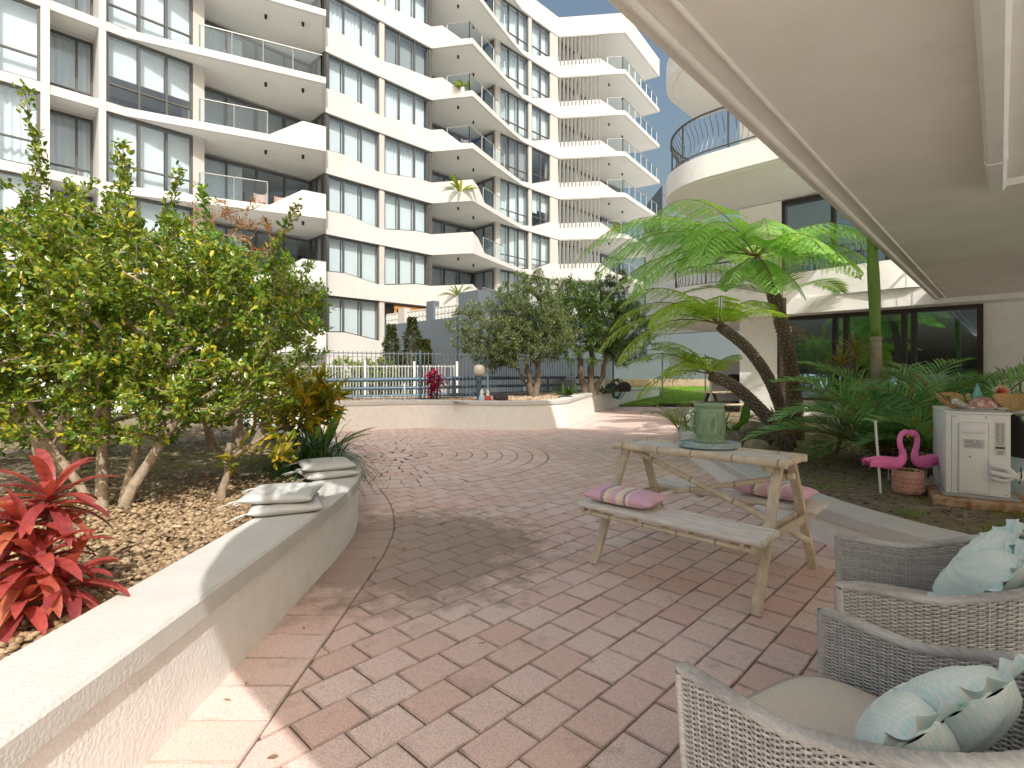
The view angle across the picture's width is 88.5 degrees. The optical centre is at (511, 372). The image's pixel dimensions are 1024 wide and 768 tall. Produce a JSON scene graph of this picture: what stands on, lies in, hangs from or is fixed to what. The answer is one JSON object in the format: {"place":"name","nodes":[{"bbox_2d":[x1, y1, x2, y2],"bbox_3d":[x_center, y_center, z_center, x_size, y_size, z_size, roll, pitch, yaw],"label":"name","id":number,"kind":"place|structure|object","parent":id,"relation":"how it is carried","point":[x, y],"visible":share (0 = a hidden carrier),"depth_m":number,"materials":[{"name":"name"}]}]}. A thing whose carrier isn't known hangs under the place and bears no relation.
{"place":"outdoors","nodes":[
{"label":"outdoors","id":0,"kind":"place"},
{"bbox_2d":[43,404,220,412],"bbox_3d":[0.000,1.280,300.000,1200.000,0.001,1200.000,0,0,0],"label":"ground","id":1,"kind":"structure","parent":0,"point":[119,407],"depth_m":18.92,"materials":[{"name":"white"}]},
{"bbox_2d":[0,0,658,406],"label":"apartment building","id":2,"kind":"structure","parent":1,"relation":"on","point":[352,124],"depth_m":28.28,"materials":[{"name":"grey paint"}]},
{"bbox_2d":[0,170,39,248],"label":"window","id":3,"kind":"structure","parent":2,"relation":"in","point":[8,197],"depth_m":18.53,"materials":[{"name":"glass"}]},
{"bbox_2d":[0,81,39,166],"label":"window","id":4,"kind":"structure","parent":2,"relation":"in","point":[14,141],"depth_m":18.64,"materials":[{"name":"glass"}]},
{"bbox_2d":[0,0,39,81],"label":"window","id":5,"kind":"structure","parent":2,"relation":"in","point":[19,26],"depth_m":18.68,"materials":[{"name":"glass"}]},
{"bbox_2d":[50,109,92,177],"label":"window","id":6,"kind":"structure","parent":2,"relation":"in","point":[71,142],"depth_m":20.70,"materials":[{"name":"glass"}]},
{"bbox_2d":[50,29,92,96],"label":"window","id":7,"kind":"structure","parent":2,"relation":"in","point":[71,64],"depth_m":20.66,"materials":[{"name":"glass"}]},
{"bbox_2d":[106,191,192,262],"bbox_3d":[-14.674,-5.622,21.333,0.360,2.725,2.920,0,0,44],"label":"window","id":8,"kind":"structure","parent":2,"relation":"in","point":[148,211],"depth_m":21.51,"materials":[{"name":"glass"}]},
{"bbox_2d":[106,111,192,194],"bbox_3d":[-14.674,-8.682,21.333,0.360,2.725,2.920,0,0,44],"label":"window","id":9,"kind":"structure","parent":2,"relation":"in","point":[151,175],"depth_m":21.48,"materials":[{"name":"glass"}]},
{"bbox_2d":[106,32,192,119],"bbox_3d":[-14.674,-11.742,21.333,0.360,2.725,2.920,0,0,44],"label":"window","id":10,"kind":"structure","parent":2,"relation":"in","point":[120,58],"depth_m":21.39,"materials":[{"name":"glass"}]},
{"bbox_2d":[106,0,192,44],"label":"window","id":11,"kind":"structure","parent":2,"relation":"in","point":[121,13],"depth_m":21.58,"materials":[{"name":"glass"}]},
{"bbox_2d":[204,87,301,133],"bbox_3d":[-12.521,-11.662,25.659,0.360,2.725,5.400,0,0,44],"label":"window","id":12,"kind":"structure","parent":2,"relation":"in","point":[213,111],"depth_m":25.30,"materials":[{"name":"metal"}]},
{"bbox_2d":[204,222,310,272],"bbox_3d":[-12.560,-5.543,25.698,0.469,2.725,5.400,0,0,44],"label":"window","id":13,"kind":"structure","parent":2,"relation":"in","point":[225,229],"depth_m":25.35,"materials":[{"name":"metal"}]},
{"bbox_2d":[204,154,310,200],"bbox_3d":[-12.560,-8.602,25.698,0.469,2.725,5.400,0,0,44],"label":"window","id":14,"kind":"structure","parent":2,"relation":"in","point":[222,187],"depth_m":24.84,"materials":[{"name":"metal"}]},
{"bbox_2d":[204,19,310,73],"bbox_3d":[-12.560,-14.723,25.698,0.469,2.725,5.400,0,0,44],"label":"window","id":15,"kind":"structure","parent":2,"relation":"in","point":[215,40],"depth_m":24.84,"materials":[{"name":"glass"}]},
{"bbox_2d":[328,296,378,340],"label":"window","id":16,"kind":"structure","parent":2,"relation":"in","point":[349,306],"depth_m":27.97,"materials":[{"name":"glass"}]},
{"bbox_2d":[328,235,378,283],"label":"window","id":17,"kind":"structure","parent":2,"relation":"in","point":[348,250],"depth_m":27.95,"materials":[{"name":"glass"}]},
{"bbox_2d":[328,175,378,227],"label":"window","id":18,"kind":"structure","parent":2,"relation":"in","point":[348,192],"depth_m":27.95,"materials":[{"name":"glass"}]},
{"bbox_2d":[328,114,378,171],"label":"window","id":19,"kind":"structure","parent":2,"relation":"in","point":[348,134],"depth_m":27.95,"materials":[{"name":"glass"}]},
{"bbox_2d":[328,54,378,113],"bbox_3d":[-8.426,-15.103,27.794,0.360,2.124,2.938,0,0,44],"label":"window","id":20,"kind":"structure","parent":2,"relation":"in","point":[348,77],"depth_m":27.95,"materials":[{"name":"glass"}]},
{"bbox_2d":[328,0,378,57],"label":"window","id":21,"kind":"structure","parent":2,"relation":"in","point":[362,32],"depth_m":28.03,"materials":[{"name":"glass"}]},
{"bbox_2d":[384,246,427,284],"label":"window","id":22,"kind":"structure","parent":2,"relation":"in","point":[403,260],"depth_m":30.23,"materials":[{"name":"glass"}]},
{"bbox_2d":[384,191,427,232],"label":"window","id":23,"kind":"structure","parent":2,"relation":"in","point":[403,207],"depth_m":30.25,"materials":[{"name":"glass"}]},
{"bbox_2d":[384,135,427,180],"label":"window","id":24,"kind":"structure","parent":2,"relation":"in","point":[399,160],"depth_m":30.23,"materials":[{"name":"metal"}]},
{"bbox_2d":[384,80,427,128],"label":"window","id":25,"kind":"structure","parent":2,"relation":"in","point":[397,106],"depth_m":30.25,"materials":[{"name":"metal"}]},
{"bbox_2d":[384,24,427,76],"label":"window","id":26,"kind":"structure","parent":2,"relation":"in","point":[403,49],"depth_m":30.26,"materials":[{"name":"glass"}]},
{"bbox_2d":[384,0,427,24],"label":"window","id":27,"kind":"structure","parent":2,"relation":"in","point":[404,6],"depth_m":30.53,"materials":[{"name":"glass"}]},
{"bbox_2d":[432,266,473,285],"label":"window","id":28,"kind":"structure","parent":2,"relation":"in","point":[448,277],"depth_m":35.24,"materials":[{"name":"glass"}]},
{"bbox_2d":[500,224,527,268],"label":"window","id":29,"kind":"structure","parent":2,"relation":"in","point":[519,237],"depth_m":36.65,"materials":[{"name":"glass"}]},
{"bbox_2d":[500,178,527,225],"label":"window","id":30,"kind":"structure","parent":2,"relation":"in","point":[513,197],"depth_m":36.64,"materials":[{"name":"glass"}]},
{"bbox_2d":[500,133,527,181],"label":"window","id":31,"kind":"structure","parent":2,"relation":"in","point":[519,151],"depth_m":36.65,"materials":[{"name":"metal"}]},
{"bbox_2d":[500,87,527,138],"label":"window","id":32,"kind":"structure","parent":2,"relation":"in","point":[519,108],"depth_m":36.65,"materials":[{"name":"metal"}]},
{"bbox_2d":[500,42,527,95],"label":"window","id":33,"kind":"structure","parent":2,"relation":"in","point":[513,66],"depth_m":36.64,"materials":[{"name":"glass"}]},
{"bbox_2d":[500,0,527,51],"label":"window","id":34,"kind":"structure","parent":2,"relation":"in","point":[513,22],"depth_m":36.76,"materials":[{"name":"glass"}]},
{"bbox_2d":[532,233,549,268],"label":"window","id":35,"kind":"structure","parent":2,"relation":"in","point":[538,243],"depth_m":38.54,"materials":[{"name":"glass"}]},
{"bbox_2d":[532,105,549,140],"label":"window","id":36,"kind":"structure","parent":2,"relation":"in","point":[538,120],"depth_m":38.53,"materials":[{"name":"metal"}]},
{"bbox_2d":[532,62,549,97],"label":"window","id":37,"kind":"structure","parent":2,"relation":"in","point":[538,79],"depth_m":38.57,"materials":[{"name":"glass"}]},
{"bbox_2d":[532,20,549,56],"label":"window","id":38,"kind":"structure","parent":2,"relation":"in","point":[538,38],"depth_m":38.57,"materials":[{"name":"glass"}]},
{"bbox_2d":[483,289,739,391],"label":"courtyard wall","id":39,"kind":"structure","parent":1,"relation":"on","point":[717,345],"depth_m":32.23,"materials":[{"name":"grey paint"}]},
{"bbox_2d":[607,0,1023,420],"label":"balcony building","id":40,"kind":"structure","parent":1,"relation":"on","point":[892,131],"depth_m":3.89,"materials":[{"name":"white paint"}]},
{"bbox_2d":[782,194,889,269],"bbox_3d":[8.228,-2.995,11.590,4.220,2.490,0.100,0,0,44],"label":"sliding door","id":41,"kind":"structure","parent":40,"relation":"in","point":[813,197],"depth_m":12.65,"materials":[{"name":"brown metal"}]},
{"bbox_2d":[788,303,982,401],"bbox_3d":[8.105,-0.360,11.772,3.671,2.020,0.432,0,0,44],"label":"sliding door","id":42,"kind":"structure","parent":40,"relation":"in","point":[810,333],"depth_m":12.17,"materials":[{"name":"brown metal"}]},
{"bbox_2d":[143,406,835,767],"bbox_3d":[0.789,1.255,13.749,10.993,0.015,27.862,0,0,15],"label":"paving","id":43,"kind":"structure","parent":0,"point":[497,542],"depth_m":2.63,"materials":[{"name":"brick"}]},
{"bbox_2d":[0,415,360,767],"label":"planter wall","id":44,"kind":"structure","parent":43,"relation":"on","point":[141,673],"depth_m":1.81,"materials":[{"name":"white concrete"}]},
{"bbox_2d":[0,413,305,651],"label":"garden bed","id":45,"kind":"object","parent":44,"relation":"in","point":[183,462],"depth_m":5.03,"materials":[{"name":"soil"}]},
{"bbox_2d":[0,448,129,642],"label":"cordyline","id":46,"kind":"object","parent":45,"relation":"on","point":[47,590],"visible":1,"depth_m":1.87,"materials":[{"name":"red plant"}]},
{"bbox_2d":[0,78,246,472],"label":"camellia shrub","id":47,"kind":"object","parent":45,"relation":"on","point":[26,202],"visible":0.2,"depth_m":4.60,"materials":[{"name":"green plant"}]},
{"bbox_2d":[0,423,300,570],"bbox_3d":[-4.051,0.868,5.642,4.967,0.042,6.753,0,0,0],"label":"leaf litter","id":48,"kind":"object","parent":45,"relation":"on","point":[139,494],"visible":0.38,"depth_m":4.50,"materials":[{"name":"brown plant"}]},
{"bbox_2d":[0,370,304,456],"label":"shrub","id":49,"kind":"object","parent":45,"relation":"on","point":[172,438],"visible":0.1,"depth_m":5.97,"materials":[{"name":"green plant"}]},
{"bbox_2d":[0,471,313,660],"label":"river pebbles","id":50,"kind":"object","parent":45,"relation":"on","point":[149,541],"visible":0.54,"depth_m":2.90,"materials":[{"name":"beige gravel"}]},
{"bbox_2d":[215,418,300,501],"bbox_3d":[-1.766,0.619,3.712,0.526,0.587,0.448,0,0,0],"label":"croton sapling","id":51,"kind":"object","parent":50,"relation":"on","point":[276,453],"visible":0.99,"depth_m":3.70,"materials":[{"name":"yellow plant"}]},
{"bbox_2d":[0,137,325,509],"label":"camellia shrub","id":52,"kind":"object","parent":45,"relation":"on","point":[89,353],"visible":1,"depth_m":3.41,"materials":[{"name":"green plant"}]},
{"bbox_2d":[105,181,335,452],"bbox_3d":[-3.197,-0.521,5.784,2.856,2.906,1.816,0,0,0],"label":"hedge shrub","id":53,"kind":"object","parent":45,"relation":"on","point":[213,444],"visible":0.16,"depth_m":5.68,"materials":[{"name":"green plant"}]},
{"bbox_2d":[181,196,279,441],"bbox_3d":[-3.501,-0.641,6.502,1.227,3.113,0.654,0,0,0],"label":"rusty shrub","id":54,"kind":"object","parent":45,"relation":"on","point":[241,226],"visible":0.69,"depth_m":6.50,"materials":[{"name":"brown plant"}]},
{"bbox_2d":[213,362,355,463],"bbox_3d":[-2.088,0.407,4.929,1.280,1.032,0.824,0,0,0],"label":"croton shrub","id":55,"kind":"object","parent":45,"relation":"on","point":[320,397],"visible":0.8,"depth_m":4.81,"materials":[{"name":"green plant"}]},
{"bbox_2d":[208,411,396,498],"bbox_3d":[-1.873,0.737,4.716,1.575,0.809,1.617,0,0,0],"label":"grass clump","id":56,"kind":"object","parent":45,"relation":"on","point":[306,451],"visible":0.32,"depth_m":4.65,"materials":[{"name":"green plant"}]},
{"bbox_2d":[226,492,323,522],"bbox_3d":[-1.431,0.798,3.199,0.511,0.067,0.426,0,0,-24],"label":"seat pad","id":57,"kind":"object","parent":44,"relation":"on","point":[314,503],"visible":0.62,"depth_m":3.06,"materials":[{"name":"grey fabric"}]},
{"bbox_2d":[217,482,323,508],"bbox_3d":[-1.460,0.738,3.231,0.511,0.067,0.426,0,0,-10],"label":"seat pad","id":58,"kind":"object","parent":57,"relation":"on","point":[282,493],"visible":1,"depth_m":3.10,"materials":[{"name":"grey fabric"}]},
{"bbox_2d":[281,468,359,482],"bbox_3d":[-1.541,0.798,4.221,0.511,0.067,0.426,0,0,-35],"label":"seat pad","id":59,"kind":"object","parent":44,"relation":"on","point":[320,475],"visible":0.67,"depth_m":4.10,"materials":[{"name":"grey fabric"}]},
{"bbox_2d":[283,457,356,475],"bbox_3d":[-1.555,0.738,4.246,0.511,0.067,0.427,0,0,-28],"label":"seat pad","id":60,"kind":"object","parent":59,"relation":"on","point":[322,464],"visible":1,"depth_m":4.15,"materials":[{"name":"grey fabric"}]},
{"bbox_2d":[304,355,397,394],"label":"hedge shrub","id":61,"kind":"object","parent":43,"relation":"on","point":[335,361],"visible":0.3,"depth_m":18.82,"materials":[{"name":"green plant"}]},
{"bbox_2d":[296,361,457,394],"bbox_3d":[-4.626,0.390,17.887,5.639,1.560,0.102,0,0,4],"label":"picket fence","id":62,"kind":"object","parent":43,"relation":"on","point":[414,366],"visible":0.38,"depth_m":17.84,"materials":[{"name":"grey wood"}]},
{"bbox_2d":[377,323,410,393],"bbox_3d":[-4.478,-0.299,19.654,1.861,3.101,1.735,0,0,0],"label":"conical tree","id":63,"kind":"object","parent":43,"relation":"on","point":[392,334],"visible":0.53,"depth_m":19.49,"materials":[{"name":"green plant"}]},
{"bbox_2d":[387,316,427,393],"bbox_3d":[-3.694,-0.419,19.378,1.990,3.341,1.995,0,0,0],"label":"conical tree","id":64,"kind":"object","parent":43,"relation":"on","point":[412,321],"visible":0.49,"depth_m":19.28,"materials":[{"name":"green plant"}]},
{"bbox_2d":[409,338,443,393],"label":"conical tree","id":65,"kind":"object","parent":43,"relation":"on","point":[425,347],"visible":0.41,"depth_m":18.47,"materials":[{"name":"green plant"}]},
{"bbox_2d":[385,290,489,396],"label":"courtyard wall","id":66,"kind":"structure","parent":43,"relation":"on","point":[433,318],"depth_m":20.27,"materials":[{"name":"grey paint"}]},
{"bbox_2d":[249,387,659,431],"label":"planter wall","id":67,"kind":"structure","parent":43,"relation":"on","point":[488,414],"depth_m":11.76,"materials":[{"name":"white concrete"}]},
{"bbox_2d":[315,376,598,397],"bbox_3d":[-1.002,0.721,17.207,10.176,1.259,1.421,0,0,-26],"label":"guard rail","id":68,"kind":"object","parent":43,"relation":"on","point":[393,379],"visible":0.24,"depth_m":16.02,"materials":[{"name":"blue metal"}]},
{"bbox_2d":[577,437,827,616],"bbox_3d":[1.247,0.868,3.382,1.157,0.777,1.203,0,0,-44],"label":"picnic table","id":69,"kind":"object","parent":43,"relation":"on","point":[760,539],"visible":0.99,"depth_m":3.16,"materials":[{"name":"brown wood"}]},
{"bbox_2d":[583,485,667,508],"bbox_3d":[0.709,0.775,3.310,0.470,0.088,0.236,0,2,42],"label":"lumbar pillow","id":70,"kind":"object","parent":69,"relation":"on","point":[629,497],"visible":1,"depth_m":3.23,"materials":[{"name":"pink fabric"}]},
{"bbox_2d":[678,444,740,449],"bbox_3d":[1.315,0.482,3.500,0.400,0.013,0.324,0,0,0],"label":"placemat","id":71,"kind":"object","parent":69,"relation":"on","point":[708,448],"visible":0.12,"depth_m":3.36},
{"bbox_2d":[678,443,740,447],"bbox_3d":[1.315,0.473,3.500,0.400,0.013,0.324,0,0,0],"label":"placemat","id":72,"kind":"object","parent":71,"relation":"on","point":[709,447],"visible":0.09,"depth_m":3.36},
{"bbox_2d":[678,439,740,446],"bbox_3d":[1.315,0.465,3.500,0.400,0.013,0.324,0,0,0],"label":"placemat","id":73,"kind":"object","parent":72,"relation":"on","point":[727,443],"visible":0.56,"depth_m":3.42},
{"bbox_2d":[690,402,725,443],"bbox_3d":[1.315,0.329,3.500,0.204,0.257,0.204,0,0,38],"label":"pitcher","id":74,"kind":"object","parent":73,"relation":"on","point":[708,421],"visible":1,"depth_m":3.42,"materials":[{"name":"green ceramic"}]},
{"bbox_2d":[732,482,818,500],"bbox_3d":[1.744,0.775,3.497,0.236,0.088,0.470,-3,2,-41],"label":"lumbar pillow","id":75,"kind":"object","parent":69,"relation":"on","point":[761,489],"visible":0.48,"depth_m":3.43,"materials":[{"name":"pink fabric"}]},
{"bbox_2d":[708,360,739,409],"bbox_3d":[6.658,0.454,15.401,1.940,1.653,0.250,0,0,-9],"label":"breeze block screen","id":76,"kind":"object","parent":43,"relation":"on","point":[726,396],"visible":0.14,"depth_m":15.23,"materials":[{"name":"grey concrete"}]},
{"bbox_2d":[679,407,969,546],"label":"planter wall","id":77,"kind":"structure","parent":43,"relation":"on","point":[836,517],"depth_m":3.74,"materials":[{"name":"white concrete"}]},
{"bbox_2d":[725,408,1023,534],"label":"garden bed","id":78,"kind":"object","parent":77,"relation":"in","point":[970,525],"visible":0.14,"depth_m":4.62,"materials":[{"name":"soil"}]},
{"bbox_2d":[595,288,797,447],"bbox_3d":[2.474,-0.038,7.154,2.499,2.214,1.944,0,0,-33],"label":"tree fern","id":79,"kind":"object","parent":78,"relation":"on","point":[731,313],"visible":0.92,"depth_m":7.02,"materials":[{"name":"green plant"}]},
{"bbox_2d":[627,342,793,450],"bbox_3d":[2.599,0.341,7.072,1.980,1.487,1.159,0,0,-19],"label":"tree fern","id":80,"kind":"object","parent":78,"relation":"on","point":[753,403],"visible":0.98,"depth_m":6.84,"materials":[{"name":"green plant"}]},
{"bbox_2d":[571,199,866,440],"bbox_3d":[3.094,-0.667,7.845,4.504,3.447,3.277,0,0,0],"label":"tree fern","id":81,"kind":"object","parent":78,"relation":"on","point":[716,244],"visible":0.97,"depth_m":7.36,"materials":[{"name":"green plant"}]},
{"bbox_2d":[665,244,848,400],"bbox_3d":[5.002,-0.685,11.062,3.975,3.470,2.884,0,0,-43],"label":"tree fern","id":82,"kind":"object","parent":78,"relation":"on","point":[836,284],"visible":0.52,"depth_m":10.85,"materials":[{"name":"green plant"}]},
{"bbox_2d":[816,331,878,454],"bbox_3d":[4.092,0.259,6.393,0.866,1.589,0.658,0,0,0],"label":"dracaena","id":83,"kind":"object","parent":78,"relation":"on","point":[839,359],"visible":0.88,"depth_m":6.38,"materials":[{"name":"green plant"}]},
{"bbox_2d":[739,369,993,472],"bbox_3d":[3.851,0.558,5.591,2.577,1.227,1.991,0,0,30],"label":"palm","id":84,"kind":"object","parent":78,"relation":"on","point":[854,418],"visible":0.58,"depth_m":5.55,"materials":[{"name":"green plant"}]},
{"bbox_2d":[866,238,882,456],"bbox_3d":[5.176,-1.177,6.229,2.228,4.456,2.846,0,0,0],"label":"slender palm","id":85,"kind":"object","parent":78,"relation":"on","point":[874,289],"visible":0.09,"depth_m":6.25,"materials":[{"name":"green plant"}]},
{"bbox_2d":[861,429,912,479],"bbox_3d":[3.143,0.682,4.388,0.448,0.416,0.120,0,0,-7],"label":"plastic flamingo","id":86,"kind":"object","parent":78,"relation":"on","point":[891,462],"visible":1,"depth_m":4.36,"materials":[{"name":"pink plastic"}]},
{"bbox_2d":[850,407,933,453],"bbox_3d":[4.171,0.777,5.147,1.630,0.902,1.238,0,0,12],"label":"palm","id":87,"kind":"object","parent":78,"relation":"on","point":[924,430],"visible":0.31,"depth_m":5.08,"materials":[{"name":"green plant"}]},
{"bbox_2d":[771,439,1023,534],"bbox_3d":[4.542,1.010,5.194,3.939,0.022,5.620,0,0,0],"label":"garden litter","id":88,"kind":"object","parent":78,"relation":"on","point":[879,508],"visible":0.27,"depth_m":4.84,"materials":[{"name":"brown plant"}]},
{"bbox_2d":[776,357,1023,463],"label":"palm","id":89,"kind":"object","parent":78,"relation":"on","point":[965,382],"visible":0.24,"depth_m":6.04,"materials":[{"name":"green plant"}]},
{"bbox_2d":[891,467,924,494],"bbox_3d":[3.330,0.901,4.420,0.227,0.208,0.227,0,0,0],"label":"flower pot","id":90,"kind":"object","parent":78,"relation":"on","point":[910,481],"visible":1,"depth_m":4.34,"materials":[{"name":"pink ceramic"}]},
{"bbox_2d":[906,430,938,477],"bbox_3d":[3.537,0.687,4.483,0.448,0.416,0.120,0,0,-16],"label":"plastic flamingo","id":91,"kind":"object","parent":78,"relation":"on","point":[926,461],"visible":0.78,"depth_m":4.43,"materials":[{"name":"pink"}]},
{"bbox_2d":[827,356,1023,458],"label":"palm","id":92,"kind":"object","parent":78,"relation":"on","point":[985,387],"visible":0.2,"depth_m":5.54,"materials":[{"name":"green plant"}]},
{"bbox_2d":[924,477,1023,513],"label":"mounting slab","id":93,"kind":"structure","parent":78,"relation":"on","point":[935,494],"depth_m":3.95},
{"bbox_2d":[930,406,1023,502],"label":"air conditioner","id":94,"kind":"object","parent":93,"relation":"on","point":[972,450],"visible":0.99,"depth_m":4.00,"materials":[{"name":"grey metal"}]},
{"bbox_2d":[951,397,1007,411],"bbox_3d":[3.602,0.240,4.072,0.334,0.107,0.250,0,0,33],"label":"turtle ornament","id":95,"kind":"object","parent":94,"relation":"on","point":[983,404],"visible":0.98,"depth_m":4.00,"materials":[{"name":"pink"}]},
{"bbox_2d":[993,393,1023,410],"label":"straw basket","id":96,"kind":"object","parent":94,"relation":"on","point":[1013,402],"visible":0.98,"depth_m":3.99,"materials":[{"name":"wicker"}]},
{"bbox_2d":[1010,414,1023,458],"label":"black cover","id":97,"kind":"object","parent":94,"relation":"hanging from","point":[1017,437],"visible":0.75,"depth_m":4.07,"materials":[{"name":"black plastic"}]},
{"bbox_2d":[674,606,1023,767],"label":"wicker chair","id":98,"kind":"object","parent":43,"relation":"on","point":[804,721],"visible":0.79,"depth_m":1.20,"materials":[{"name":"grey wicker"}]},
{"bbox_2d":[852,654,1023,752],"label":"heart pillow","id":99,"kind":"object","parent":98,"relation":"on","point":[970,708],"visible":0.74,"depth_m":0.95,"materials":[{"name":"fabric"}]},
{"bbox_2d":[834,531,1023,658],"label":"wicker chair","id":100,"kind":"object","parent":43,"relation":"on","point":[886,584],"visible":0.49,"depth_m":1.64,"materials":[{"name":"grey wicker"}]},
{"bbox_2d":[927,519,1023,595],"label":"heart pillow","id":101,"kind":"object","parent":100,"relation":"on","point":[992,560],"visible":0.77,"depth_m":1.69,"materials":[{"name":"fabric"}]},
{"bbox_2d":[537,0,739,318],"label":"sky","id":102,"kind":"structure","parent":0,"point":[670,117],"materials":[{"name":"blue"}]},
{"bbox_2d":[619,385,727,405],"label":"lawn","id":103,"kind":"structure","parent":0,"point":[694,390],"depth_m":23.52,"materials":[{"name":"plant"}]},
{"bbox_2d":[609,379,708,385],"bbox_3d":[8.890,0.560,29.150,8.780,0.420,0.120,0,0,0],"label":"timber edging","id":104,"kind":"object","parent":103,"relation":"on","point":[681,382],"visible":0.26,"depth_m":29.09,"materials":[{"name":"wood"}]},
{"bbox_2d":[644,185,716,317],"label":"grey tower","id":105,"kind":"structure","parent":0,"point":[659,197],"depth_m":58.35,"materials":[{"name":"concrete"}]},
{"label":"far garden bed","id":106,"kind":"structure","parent":0,"visible":0},
{"bbox_2d":[336,391,580,400],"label":"garden gravel","id":107,"kind":"structure","parent":106,"relation":"on","point":[542,396],"depth_m":13.81,"materials":[{"name":"beige gravel"}]},
{"bbox_2d":[280,350,613,399],"bbox_3d":[-0.050,0.070,15.963,12.948,1.260,1.822,0,0,-43],"label":"pool fence","id":108,"kind":"object","parent":107,"relation":"on","point":[420,353],"visible":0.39,"depth_m":13.77,"materials":[{"name":"white metal"}]},
{"bbox_2d":[444,267,581,396],"bbox_3d":[0.040,-1.143,14.581,3.878,3.727,2.429,0,0,0],"label":"bottlebrush tree","id":109,"kind":"object","parent":106,"relation":"on","point":[530,333],"visible":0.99,"depth_m":14.23,"materials":[{"name":"green plant"}]},
{"bbox_2d":[535,268,660,395],"bbox_3d":[2.655,-1.308,16.413,4.036,4.042,2.593,0,0,0],"label":"bottlebrush tree","id":110,"kind":"object","parent":106,"relation":"on","point":[594,319],"visible":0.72,"depth_m":16.05,"materials":[{"name":"green plant"}]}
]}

